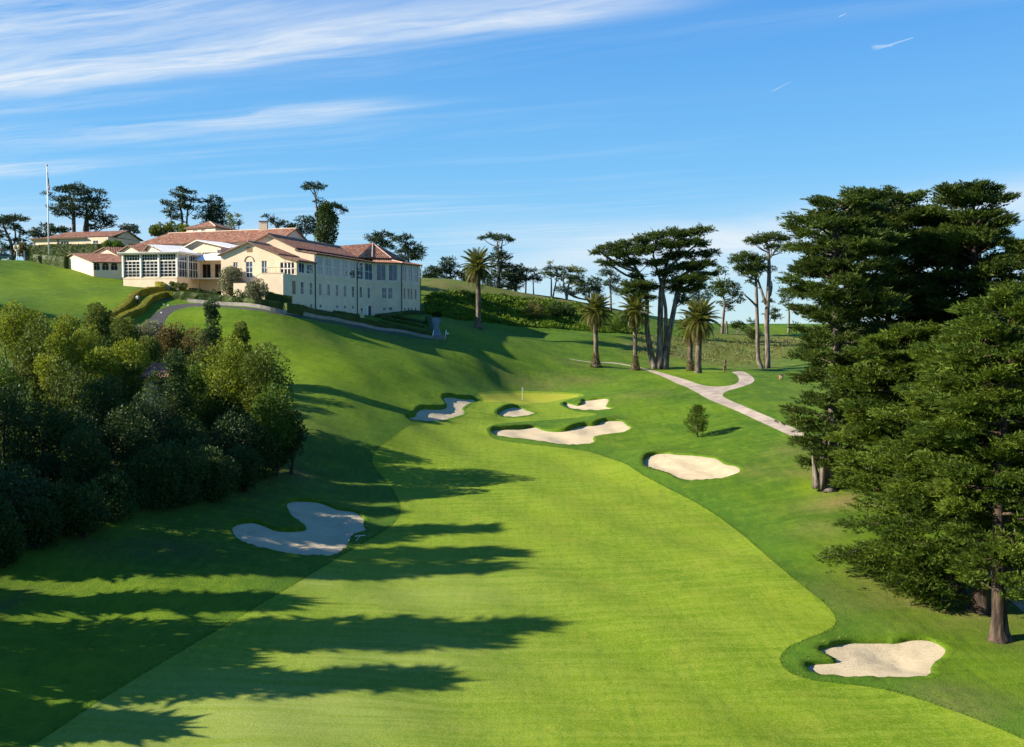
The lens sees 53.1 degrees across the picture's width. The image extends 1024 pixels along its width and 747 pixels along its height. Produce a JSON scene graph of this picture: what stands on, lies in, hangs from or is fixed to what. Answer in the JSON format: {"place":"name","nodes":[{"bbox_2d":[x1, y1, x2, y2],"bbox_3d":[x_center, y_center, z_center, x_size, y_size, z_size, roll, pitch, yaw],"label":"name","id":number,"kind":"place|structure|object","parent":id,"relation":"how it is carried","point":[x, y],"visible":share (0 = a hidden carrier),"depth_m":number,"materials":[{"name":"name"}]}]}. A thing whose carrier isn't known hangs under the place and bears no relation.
{"place":"outdoors","nodes":[
{"label":"outdoors","id":0,"kind":"place"},
{"bbox_2d":[96,298,434,340],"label":"driveway","id":1,"kind":"structure","parent":0,"point":[159,316],"depth_m":177.09,"materials":[{"name":"grey asphalt"}]},
{"bbox_2d":[0,259,1023,746],"bbox_3d":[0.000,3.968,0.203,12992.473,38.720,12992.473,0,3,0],"label":"ground","id":2,"kind":"structure","parent":0,"point":[110,605],"depth_m":109.63,"materials":[{"name":"green plant"}]},
{"bbox_2d":[0,355,26,440],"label":"shrub","id":3,"kind":"object","parent":2,"relation":"on","point":[9,374],"visible":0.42,"depth_m":109.78,"materials":[{"name":"green plant"}]},
{"bbox_2d":[0,496,27,567],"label":"shrub","id":4,"kind":"object","parent":2,"relation":"on","point":[11,544],"visible":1,"depth_m":83.47,"materials":[{"name":"green plant"}]},
{"bbox_2d":[0,213,32,259],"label":"cypress tree","id":5,"kind":"object","parent":2,"relation":"on","point":[8,220],"visible":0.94,"depth_m":236.28,"materials":[{"name":"green plant"}]},
{"bbox_2d":[0,300,37,379],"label":"shrub","id":6,"kind":"object","parent":2,"relation":"on","point":[9,324],"visible":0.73,"depth_m":126.17,"materials":[{"name":"green plant"}]},
{"bbox_2d":[0,382,42,480],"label":"shrub","id":7,"kind":"object","parent":2,"relation":"on","point":[7,421],"visible":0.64,"depth_m":100.14,"materials":[{"name":"green plant"}]},
{"bbox_2d":[0,459,49,530],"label":"shrub","id":8,"kind":"object","parent":2,"relation":"on","point":[7,490],"visible":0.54,"depth_m":89.06,"materials":[{"name":"green plant"}]},
{"bbox_2d":[11,317,58,417],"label":"shrub","id":9,"kind":"object","parent":2,"relation":"on","point":[25,356],"visible":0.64,"depth_m":118.44,"materials":[{"name":"green plant"}]},
{"bbox_2d":[3,401,71,490],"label":"shrub","id":10,"kind":"object","parent":2,"relation":"on","point":[41,462],"visible":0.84,"depth_m":98.10,"materials":[{"name":"green plant"}]},
{"bbox_2d":[12,496,64,550],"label":"shrub","id":11,"kind":"object","parent":2,"relation":"on","point":[38,520],"visible":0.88,"depth_m":87.32,"materials":[{"name":"green plant"}]},
{"bbox_2d":[25,221,72,244],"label":"cypress tree","id":12,"kind":"object","parent":2,"relation":"on","point":[35,233],"visible":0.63,"depth_m":255.62,"materials":[{"name":"green plant"}]},
{"bbox_2d":[32,254,68,268],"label":"hedge","id":13,"kind":"object","parent":2,"relation":"on","point":[60,261],"visible":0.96,"depth_m":213.97,"materials":[{"name":"green plant"}]},
{"bbox_2d":[32,332,71,406],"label":"shrub","id":14,"kind":"object","parent":2,"relation":"on","point":[59,350],"visible":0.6,"depth_m":115.57,"materials":[{"name":"green plant"}]},
{"bbox_2d":[31,477,87,537],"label":"shrub","id":15,"kind":"object","parent":2,"relation":"on","point":[57,497],"visible":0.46,"depth_m":90.02,"materials":[{"name":"green plant"}]},
{"bbox_2d":[36,356,89,432],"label":"shrub","id":16,"kind":"object","parent":2,"relation":"on","point":[67,402],"visible":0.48,"depth_m":110.21,"materials":[{"name":"green plant"}]},
{"bbox_2d":[40,313,85,358],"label":"shrub","id":17,"kind":"object","parent":2,"relation":"on","point":[62,329],"visible":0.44,"depth_m":136.10,"materials":[{"name":"green plant"}]},
{"bbox_2d":[26,243,101,260],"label":"hedge","id":18,"kind":"object","parent":2,"relation":"on","point":[61,249],"visible":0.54,"depth_m":227.88,"materials":[{"name":"green plant"}]},
{"bbox_2d":[39,404,106,483],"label":"shrub","id":19,"kind":"object","parent":2,"relation":"on","point":[82,417],"visible":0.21,"depth_m":101.08,"materials":[{"name":"green plant"}]},
{"bbox_2d":[41,181,119,231],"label":"cypress tree","id":20,"kind":"object","parent":2,"relation":"on","point":[68,204],"visible":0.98,"depth_m":259.36,"materials":[{"name":"green plant"}]},
{"bbox_2d":[59,322,108,386],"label":"shrub","id":21,"kind":"object","parent":2,"relation":"on","point":[81,347],"visible":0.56,"depth_m":129.98,"materials":[{"name":"green plant"}]},
{"bbox_2d":[58,479,110,538],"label":"shrub","id":22,"kind":"object","parent":2,"relation":"on","point":[84,521],"visible":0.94,"depth_m":90.09,"materials":[{"name":"green plant"}]},
{"bbox_2d":[58,419,111,491],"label":"shrub","id":23,"kind":"object","parent":2,"relation":"on","point":[82,469],"visible":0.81,"depth_m":95.08,"materials":[{"name":"green plant"}]},
{"bbox_2d":[28,230,142,245],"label":"annex","id":24,"kind":"object","parent":2,"relation":"on","point":[100,237],"visible":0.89,"depth_m":245.44,"materials":[{"name":"beige paint"}]},
{"bbox_2d":[67,253,122,278],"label":"outbuilding","id":25,"kind":"structure","parent":2,"relation":"on","point":[105,265],"depth_m":207.54,"materials":[{"name":"beige paint"}]},
{"bbox_2d":[73,346,123,430],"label":"shrub","id":26,"kind":"object","parent":2,"relation":"on","point":[105,369],"visible":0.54,"depth_m":117.59,"materials":[{"name":"green plant"}]},
{"bbox_2d":[81,301,115,345],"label":"shrub","id":27,"kind":"object","parent":2,"relation":"on","point":[102,322],"visible":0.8,"depth_m":143.05,"materials":[{"name":"green plant"}]},
{"bbox_2d":[74,374,133,469],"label":"shrub","id":28,"kind":"object","parent":2,"relation":"on","point":[106,399],"visible":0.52,"depth_m":106.09,"materials":[{"name":"green plant"}]},
{"bbox_2d":[87,467,136,522],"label":"shrub","id":29,"kind":"object","parent":2,"relation":"on","point":[116,492],"visible":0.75,"depth_m":94.29,"materials":[{"name":"green plant"}]},
{"bbox_2d":[105,315,144,376],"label":"shrub","id":30,"kind":"object","parent":2,"relation":"on","point":[123,329],"visible":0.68,"depth_m":138.14,"materials":[{"name":"green plant"}]},
{"bbox_2d":[104,337,152,416],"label":"shrub","id":31,"kind":"object","parent":2,"relation":"on","point":[141,354],"visible":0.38,"depth_m":121.58,"materials":[{"name":"green plant"}]},
{"bbox_2d":[117,359,143,414],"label":"shrub","id":32,"kind":"object","parent":2,"relation":"on","point":[129,368],"visible":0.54,"depth_m":117.72,"materials":[{"name":"green plant"}]},
{"bbox_2d":[103,405,161,483],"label":"shrub","id":33,"kind":"object","parent":2,"relation":"on","point":[132,441],"visible":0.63,"depth_m":103.41,"materials":[{"name":"green plant"}]},
{"bbox_2d":[110,285,165,317],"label":"hedge","id":34,"kind":"object","parent":2,"relation":"on","point":[127,303],"visible":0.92,"depth_m":179.56,"materials":[{"name":"green plant"}]},
{"bbox_2d":[110,291,173,325],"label":"hedge","id":35,"kind":"object","parent":2,"relation":"on","point":[144,305],"visible":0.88,"depth_m":174.11,"materials":[{"name":"green plant"}]},
{"bbox_2d":[131,335,163,363],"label":"shrub","id":36,"kind":"object","parent":2,"relation":"on","point":[155,348],"visible":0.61,"depth_m":132.38,"materials":[{"name":"green plant"}]},
{"bbox_2d":[124,389,173,459],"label":"shrub","id":37,"kind":"object","parent":2,"relation":"on","point":[141,406],"visible":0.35,"depth_m":109.94,"materials":[{"name":"green plant"}]},
{"bbox_2d":[123,442,183,510],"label":"shrub","id":38,"kind":"object","parent":2,"relation":"on","point":[158,493],"visible":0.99,"depth_m":97.95,"materials":[{"name":"green plant"}]},
{"bbox_2d":[117,251,203,289],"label":"sunroom","id":39,"kind":"structure","parent":2,"relation":"on","point":[144,269],"depth_m":196.92,"materials":[{"name":"beige paint"}]},
{"bbox_2d":[140,370,181,438],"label":"shrub","id":40,"kind":"object","parent":2,"relation":"on","point":[155,383],"visible":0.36,"depth_m":113.89,"materials":[{"name":"green plant"}]},
{"bbox_2d":[155,321,188,360],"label":"shrub","id":41,"kind":"object","parent":2,"relation":"on","point":[169,335],"visible":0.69,"depth_m":142.82,"materials":[{"name":"green plant"}]},
{"bbox_2d":[158,348,195,447],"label":"shrub","id":42,"kind":"object","parent":2,"relation":"on","point":[178,401],"visible":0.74,"depth_m":112.73,"materials":[{"name":"green plant"}]},
{"bbox_2d":[158,185,200,224],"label":"cypress tree","id":43,"kind":"object","parent":2,"relation":"on","point":[182,196],"visible":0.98,"depth_m":255.37,"materials":[{"name":"green plant"}]},
{"bbox_2d":[153,436,210,507],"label":"shrub","id":44,"kind":"object","parent":2,"relation":"on","point":[189,487],"visible":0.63,"depth_m":100.35,"materials":[{"name":"green plant"}]},
{"bbox_2d":[159,416,212,479],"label":"shrub","id":45,"kind":"object","parent":2,"relation":"on","point":[183,436],"visible":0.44,"depth_m":107.98,"materials":[{"name":"green plant"}]},
{"bbox_2d":[178,325,215,365],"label":"shrub","id":46,"kind":"object","parent":2,"relation":"on","point":[192,346],"visible":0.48,"depth_m":140.44,"materials":[{"name":"green plant"}]},
{"bbox_2d":[179,359,215,427],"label":"shrub","id":47,"kind":"object","parent":2,"relation":"on","point":[197,379],"visible":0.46,"depth_m":125.23,"materials":[{"name":"green plant"}]},
{"bbox_2d":[190,253,220,293],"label":"porch","id":48,"kind":"object","parent":2,"relation":"on","point":[210,268],"visible":0.44,"depth_m":202.59,"materials":[{"name":"beige paint"}]},
{"bbox_2d":[200,392,218,444],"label":"shrub","id":49,"kind":"object","parent":2,"relation":"on","point":[205,418],"visible":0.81,"depth_m":120.94,"materials":[{"name":"green plant"}]},
{"bbox_2d":[184,240,237,253],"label":"hall","id":50,"kind":"structure","parent":2,"relation":"on","point":[202,247],"depth_m":212.53,"materials":[{"name":"beige paint"}]},
{"bbox_2d":[200,298,222,368],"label":"shrub","id":51,"kind":"object","parent":2,"relation":"on","point":[210,309],"visible":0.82,"depth_m":146.41,"materials":[{"name":"green plant"}]},
{"bbox_2d":[191,194,233,225],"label":"cypress tree","id":52,"kind":"object","parent":2,"relation":"on","point":[212,207],"visible":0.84,"depth_m":257.54,"materials":[{"name":"green plant"}]},
{"bbox_2d":[190,444,241,502],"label":"shrub","id":53,"kind":"object","parent":2,"relation":"on","point":[211,484],"visible":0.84,"depth_m":103.11,"materials":[{"name":"green plant"}]},
{"bbox_2d":[135,221,306,246],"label":"long wing","id":54,"kind":"structure","parent":2,"relation":"on","point":[233,237],"depth_m":225.38,"materials":[{"name":"tile"}]},
{"bbox_2d":[197,378,248,446],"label":"shrub","id":55,"kind":"object","parent":2,"relation":"on","point":[205,390],"visible":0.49,"depth_m":121.25,"materials":[{"name":"green plant"}]},
{"bbox_2d":[199,335,261,439],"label":"shrub","id":56,"kind":"object","parent":2,"relation":"on","point":[231,369],"visible":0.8,"depth_m":121.44,"materials":[{"name":"green plant"}]},
{"bbox_2d":[216,265,245,295],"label":"olive tree","id":57,"kind":"object","parent":2,"relation":"on","point":[228,281],"visible":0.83,"depth_m":187.60,"materials":[{"name":"green plant"}]},
{"bbox_2d":[211,405,260,471],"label":"shrub","id":58,"kind":"object","parent":2,"relation":"on","point":[231,429],"visible":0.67,"depth_m":112.65,"materials":[{"name":"green plant"}]},
{"bbox_2d":[224,443,264,491],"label":"shrub","id":59,"kind":"object","parent":2,"relation":"on","point":[247,476],"visible":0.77,"depth_m":108.26,"materials":[{"name":"green plant"}]},
{"bbox_2d":[244,278,269,300],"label":"olive tree","id":60,"kind":"object","parent":2,"relation":"on","point":[253,288],"visible":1,"depth_m":177.21,"materials":[{"name":"green plant"}]},
{"bbox_2d":[240,425,285,479],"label":"shrub","id":61,"kind":"object","parent":2,"relation":"on","point":[262,446],"visible":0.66,"depth_m":114.02,"materials":[{"name":"green plant"}]},
{"bbox_2d":[238,341,294,458],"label":"shrub","id":62,"kind":"object","parent":2,"relation":"on","point":[265,373],"visible":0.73,"depth_m":119.18,"materials":[{"name":"green plant"}]},
{"bbox_2d":[249,382,299,476],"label":"tree","id":63,"kind":"object","parent":2,"relation":"on","point":[265,415],"visible":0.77,"depth_m":115.86,"materials":[{"name":"green plant"}]},
{"bbox_2d":[273,409,308,474],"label":"tree","id":64,"kind":"object","parent":2,"relation":"on","point":[300,435],"visible":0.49,"depth_m":118.22,"materials":[{"name":"green plant"}]},
{"bbox_2d":[224,497,370,556],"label":"sand bunker","id":65,"kind":"object","parent":2,"relation":"on","point":[325,529],"visible":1,"depth_m":99.43},
{"bbox_2d":[283,215,315,236],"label":"cypress tree","id":66,"kind":"object","parent":2,"relation":"on","point":[306,220],"visible":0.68,"depth_m":251.67,"materials":[{"name":"green plant"}]},
{"bbox_2d":[173,291,431,335],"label":"hedge","id":67,"kind":"object","parent":2,"relation":"on","point":[183,295],"visible":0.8,"depth_m":183.82,"materials":[{"name":"green plant"}]},
{"bbox_2d":[187,299,433,338],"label":"retaining wall","id":68,"kind":"structure","parent":2,"relation":"on","point":[310,315],"depth_m":184.38,"materials":[{"name":"concrete"}]},
{"bbox_2d":[217,233,421,315],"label":"clubhouse","id":69,"kind":"structure","parent":2,"relation":"on","point":[371,279],"depth_m":203.73,"materials":[{"name":"beige paint"}]},
{"bbox_2d":[299,181,348,241],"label":"cypress tree","id":70,"kind":"object","parent":2,"relation":"on","point":[317,187],"visible":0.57,"depth_m":247.72,"materials":[{"name":"green plant"}]},
{"bbox_2d":[313,202,339,244],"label":"cypress tree","id":71,"kind":"object","parent":2,"relation":"on","point":[325,225],"visible":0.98,"depth_m":244.40,"materials":[{"name":"green plant"}]},
{"bbox_2d":[363,229,397,249],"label":"cypress tree","id":72,"kind":"object","parent":2,"relation":"on","point":[378,239],"visible":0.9,"depth_m":289.35,"materials":[{"name":"green plant"}]},
{"bbox_2d":[391,232,427,261],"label":"cypress tree","id":73,"kind":"object","parent":2,"relation":"on","point":[415,252],"visible":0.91,"depth_m":285.91,"materials":[{"name":"green plant"}]},
{"bbox_2d":[403,392,476,421],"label":"sand bunker","id":74,"kind":"object","parent":2,"relation":"on","point":[450,406],"visible":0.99,"depth_m":157.55},
{"bbox_2d":[457,245,497,329],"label":"palm tree","id":75,"kind":"object","parent":2,"relation":"on","point":[476,268],"visible":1,"depth_m":225.75,"materials":[{"name":"green plant"}]},
{"bbox_2d":[476,231,524,291],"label":"cypress tree","id":76,"kind":"object","parent":2,"relation":"on","point":[501,256],"visible":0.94,"depth_m":282.12,"materials":[{"name":"green plant"}]},
{"bbox_2d":[32,391,1023,746],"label":"fairway","id":77,"kind":"structure","parent":2,"relation":"on","point":[484,589],"depth_m":72.72,"materials":[{"name":"green plant"}]},
{"bbox_2d":[494,404,536,417],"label":"sand bunker","id":78,"kind":"object","parent":77,"relation":"on","point":[510,410],"visible":1,"depth_m":164.67},
{"bbox_2d":[31,422,1023,744],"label":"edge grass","id":79,"kind":"structure","parent":77,"relation":"on","point":[397,518],"depth_m":79.23,"materials":[{"name":"green plant"}]},
{"bbox_2d":[480,393,577,403],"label":"putting green","id":80,"kind":"object","parent":2,"relation":"on","point":[523,398],"visible":0.99,"depth_m":181.82,"materials":[{"name":"green plant"}]},
{"bbox_2d":[423,288,642,333],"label":"ground cover","id":81,"kind":"object","parent":2,"relation":"on","point":[460,311],"visible":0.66,"depth_m":252.97,"materials":[{"name":"green plant"}]},
{"bbox_2d":[487,417,633,445],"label":"sand bunker","id":82,"kind":"object","parent":2,"relation":"on","point":[581,433],"visible":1,"depth_m":149.72},
{"bbox_2d":[558,264,587,299],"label":"gum tree","id":83,"kind":"object","parent":2,"relation":"on","point":[573,279],"visible":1,"depth_m":284.53,"materials":[{"name":"plant"}]},
{"bbox_2d":[555,275,605,300],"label":"cypress tree","id":84,"kind":"object","parent":2,"relation":"on","point":[594,288],"visible":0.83,"depth_m":294.25,"materials":[{"name":"green plant"}]},
{"bbox_2d":[559,397,615,410],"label":"sand bunker","id":85,"kind":"object","parent":2,"relation":"on","point":[594,403],"visible":0.99,"depth_m":171.36},
{"bbox_2d":[575,291,615,367],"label":"palm tree","id":86,"kind":"object","parent":2,"relation":"on","point":[595,313],"visible":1,"depth_m":204.75,"materials":[{"name":"green plant"}]},
{"bbox_2d":[617,291,653,370],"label":"palm tree","id":87,"kind":"object","parent":2,"relation":"on","point":[633,314],"visible":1,"depth_m":203.74,"materials":[{"name":"green plant"}]},
{"bbox_2d":[588,222,722,368],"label":"cypress tree","id":88,"kind":"object","parent":2,"relation":"on","point":[696,278],"visible":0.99,"depth_m":205.46,"materials":[{"name":"green plant"}]},
{"bbox_2d":[673,314,695,370],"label":"palm tree","id":89,"kind":"object","parent":2,"relation":"on","point":[690,361],"visible":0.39,"depth_m":201.99,"materials":[{"name":"green plant"}]},
{"bbox_2d":[638,450,744,481],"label":"sand bunker","id":90,"kind":"object","parent":2,"relation":"on","point":[693,467],"visible":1,"depth_m":125.33},
{"bbox_2d":[683,403,709,436],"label":"pine tree","id":91,"kind":"object","parent":2,"relation":"on","point":[697,420],"visible":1,"depth_m":138.44,"materials":[{"name":"green plant"}]},
{"bbox_2d":[677,297,722,372],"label":"palm tree","id":92,"kind":"object","parent":2,"relation":"on","point":[699,320],"visible":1,"depth_m":192.38,"materials":[{"name":"green plant"}]},
{"bbox_2d":[637,334,795,364],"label":"dry scrub","id":93,"kind":"object","parent":2,"relation":"on","point":[736,347],"visible":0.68,"depth_m":248.77,"materials":[{"name":"green plant"}]},
{"bbox_2d":[707,264,746,333],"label":"cypress tree","id":94,"kind":"object","parent":2,"relation":"on","point":[719,286],"visible":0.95,"depth_m":279.93,"materials":[{"name":"green plant"}]},
{"bbox_2d":[727,230,792,368],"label":"cypress tree","id":95,"kind":"object","parent":2,"relation":"on","point":[742,258],"visible":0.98,"depth_m":217.12,"materials":[{"name":"green plant"}]},
{"bbox_2d":[773,184,913,491],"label":"cypress tree","id":96,"kind":"object","parent":2,"relation":"on","point":[859,230],"visible":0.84,"depth_m":108.31,"materials":[{"name":"green plant"}]},
{"bbox_2d":[795,633,953,679],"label":"sand bunker","id":97,"kind":"object","parent":2,"relation":"on","point":[908,656],"visible":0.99,"depth_m":69.76},
{"bbox_2d":[822,320,942,515],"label":"cypress tree","id":98,"kind":"object","parent":2,"relation":"on","point":[894,360],"visible":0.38,"depth_m":100.52,"materials":[{"name":"green plant"}]},
{"bbox_2d":[807,185,969,454],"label":"cypress tree","id":99,"kind":"object","parent":2,"relation":"on","point":[909,211],"visible":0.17,"depth_m":115.62,"materials":[{"name":"green plant"}]},
{"bbox_2d":[812,324,1023,610],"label":"cypress tree","id":100,"kind":"object","parent":2,"relation":"on","point":[913,569],"visible":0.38,"depth_m":80.35,"materials":[{"name":"green plant"}]},
{"bbox_2d":[873,208,1003,372],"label":"cypress tree","id":101,"kind":"object","parent":2,"relation":"on","point":[910,266],"visible":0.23,"depth_m":114.76,"materials":[{"name":"green plant"}]},
{"bbox_2d":[896,177,1023,334],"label":"cypress tree","id":102,"kind":"object","parent":2,"relation":"on","point":[965,195],"visible":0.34,"depth_m":110.63,"materials":[{"name":"green plant"}]},
{"bbox_2d":[898,309,1023,615],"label":"cypress tree","id":103,"kind":"object","parent":2,"relation":"on","point":[979,604],"visible":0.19,"depth_m":77.86,"materials":[{"name":"green plant"}]},
{"bbox_2d":[900,279,1023,643],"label":"cypress tree","id":104,"kind":"object","parent":2,"relation":"on","point":[972,361],"visible":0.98,"depth_m":71.28,"materials":[{"name":"green plant"}]},
{"bbox_2d":[966,238,1023,384],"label":"cypress tree","id":105,"kind":"object","parent":2,"relation":"on","point":[1016,249],"visible":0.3,"depth_m":108.09,"materials":[{"name":"green plant"}]},
{"bbox_2d":[0,0,1023,323],"label":"sky","id":106,"kind":"structure","parent":0,"point":[565,129],"materials":[{"name":"blue"}]},
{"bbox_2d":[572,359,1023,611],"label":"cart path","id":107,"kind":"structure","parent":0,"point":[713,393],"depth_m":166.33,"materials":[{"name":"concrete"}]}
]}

